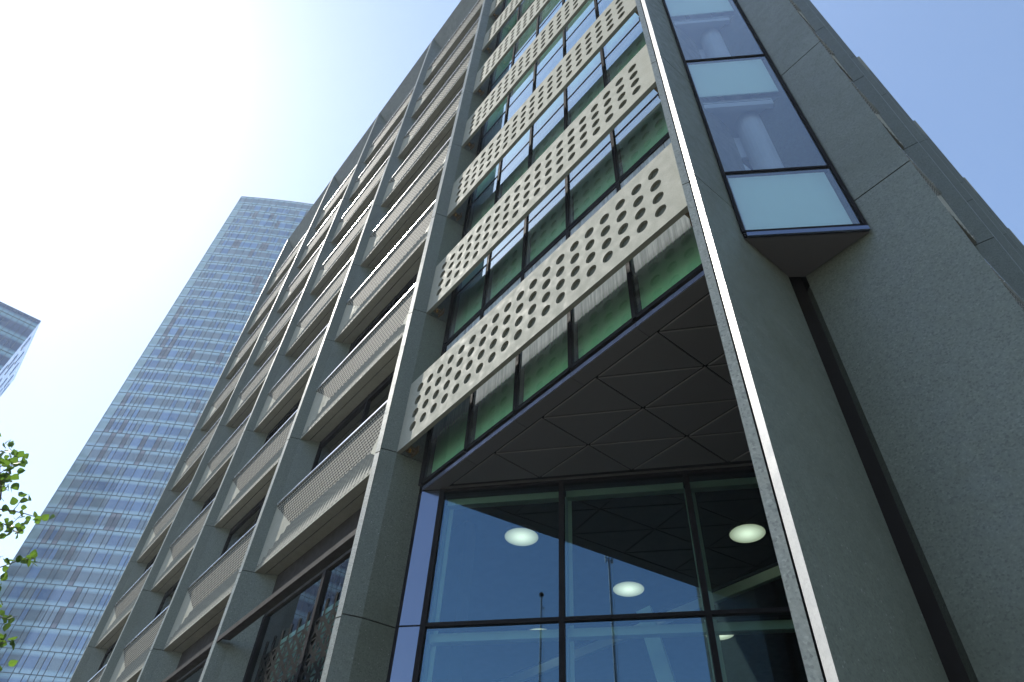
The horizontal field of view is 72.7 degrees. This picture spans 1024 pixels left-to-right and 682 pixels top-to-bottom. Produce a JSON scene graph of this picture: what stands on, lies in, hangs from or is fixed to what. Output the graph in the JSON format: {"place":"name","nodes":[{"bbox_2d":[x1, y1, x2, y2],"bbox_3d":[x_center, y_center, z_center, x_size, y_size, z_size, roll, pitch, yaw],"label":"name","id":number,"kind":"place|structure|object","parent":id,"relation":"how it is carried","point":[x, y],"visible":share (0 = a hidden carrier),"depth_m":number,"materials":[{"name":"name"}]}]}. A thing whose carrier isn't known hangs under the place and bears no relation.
{"place":"outdoors","nodes":[
{"label":"outdoors","id":0,"kind":"place"},
{"bbox_2d":[0,301,40,396],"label":"office block","id":1,"kind":"structure","parent":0,"point":[18,329],"depth_m":124.59,"materials":[{"name":"blue glass"}]},
{"bbox_2d":[0,433,54,670],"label":"street tree","id":2,"kind":"object","parent":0,"point":[5,477],"visible":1,"depth_m":11.21,"materials":[{"name":"green plant"}]},
{"bbox_2d":[0,196,312,681],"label":"glass tower","id":3,"kind":"structure","parent":0,"point":[100,506],"depth_m":136.88,"materials":[{"name":"blue glass"}]},
{"bbox_2d":[0,0,1023,575],"label":"sky","id":4,"kind":"structure","parent":0,"point":[131,131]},
{"bbox_2d":[69,0,1023,681],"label":"office building","id":5,"kind":"structure","parent":0,"point":[631,340],"depth_m":12.39,"materials":[{"name":"concrete"}]},
{"bbox_2d":[97,640,117,671],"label":"window","id":6,"kind":"structure","parent":5,"relation":"in","point":[109,651],"depth_m":29.87,"materials":[{"name":"black glass"}]},
{"bbox_2d":[143,553,157,573],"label":"window","id":7,"kind":"structure","parent":5,"relation":"in","point":[151,562],"depth_m":33.02,"materials":[{"name":"black glass"}]},
{"bbox_2d":[154,578,180,618],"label":"window","id":8,"kind":"structure","parent":5,"relation":"in","point":[173,588],"depth_m":26.14,"materials":[{"name":"black glass"}]},
{"bbox_2d":[200,486,219,512],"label":"window","id":9,"kind":"structure","parent":5,"relation":"in","point":[213,495],"depth_m":29.16,"materials":[{"name":"black glass"}]},
{"bbox_2d":[220,495,265,556],"bbox_3d":[-7.745,5.665,20.960,0.123,2.334,5.500,32,-53,-24],"label":"window","id":10,"kind":"structure","parent":5,"relation":"in","point":[258,506],"depth_m":22.47,"materials":[{"name":"black glass"}]},
{"bbox_2d":[263,398,301,445],"bbox_3d":[-7.551,2.879,23.954,0.123,2.334,5.500,32,-53,-24],"label":"window","id":11,"kind":"structure","parent":5,"relation":"in","point":[295,407],"depth_m":25.39,"materials":[{"name":"black glass"}]},
{"bbox_2d":[297,322,328,358],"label":"window","id":12,"kind":"structure","parent":5,"relation":"in","point":[328,322],"depth_m":28.35,"materials":[{"name":"grey glass"}]},
{"bbox_2d":[311,370,394,470],"bbox_3d":[-3.790,2.235,17.513,0.123,2.334,5.628,32,-53,-24],"label":"window","id":13,"kind":"structure","parent":5,"relation":"in","point":[365,405],"depth_m":18.54,"materials":[{"name":"black glass"}]},
{"bbox_2d":[347,271,418,355],"bbox_3d":[-3.596,-0.550,20.507,0.123,2.334,5.628,32,-53,-24],"label":"window","id":14,"kind":"structure","parent":5,"relation":"in","point":[407,287],"depth_m":21.57,"materials":[{"name":"grey glass"}]},
{"bbox_2d":[371,199,435,298],"bbox_3d":[-3.401,-3.336,23.501,0.123,2.334,5.628,32,-53,-24],"label":"window","id":15,"kind":"structure","parent":5,"relation":"in","point":[435,199],"depth_m":24.55,"materials":[{"name":"grey glass"}]},
{"bbox_2d":[501,0,511,13],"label":"window","id":16,"kind":"structure","parent":5,"relation":"in","point":[505,3],"depth_m":32.77,"materials":[{"name":"glass"}]},
{"bbox_2d":[494,0,534,50],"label":"window","id":17,"kind":"structure","parent":5,"relation":"in","point":[524,6],"depth_m":29.23,"materials":[{"name":"green glass"}]},
{"bbox_2d":[486,0,566,97],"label":"window","id":18,"kind":"structure","parent":5,"relation":"in","point":[553,6],"depth_m":25.41,"materials":[{"name":"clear glass"}]},
{"bbox_2d":[476,0,612,156],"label":"window","id":19,"kind":"structure","parent":5,"relation":"in","point":[592,9],"depth_m":21.47,"materials":[{"name":"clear glass"}]},
{"bbox_2d":[461,13,645,239],"bbox_3d":[1.082,-6.039,18.434,0.185,4.123,7.304,32,-53,-24],"label":"window","id":20,"kind":"structure","parent":5,"relation":"in","point":[629,40],"depth_m":17.99,"materials":[{"name":"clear glass"}]},
{"bbox_2d":[443,89,668,344],"bbox_3d":[0.887,-3.243,15.429,0.185,4.123,7.304,32,-53,-24],"label":"window","id":21,"kind":"structure","parent":5,"relation":"in","point":[645,127],"depth_m":14.68,"materials":[{"name":"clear glass"}]},
{"bbox_2d":[418,134,702,487],"bbox_3d":[0.698,-0.536,12.518,0.185,3.863,7.304,32,-53,-24],"label":"window","id":22,"kind":"structure","parent":5,"relation":"in","point":[669,262],"depth_m":11.69,"materials":[{"name":"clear glass"}]},
{"bbox_2d":[662,0,869,276],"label":"bay window","id":23,"kind":"structure","parent":5,"relation":"in","point":[793,216],"depth_m":9.94,"materials":[{"name":"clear glass"}]}
]}

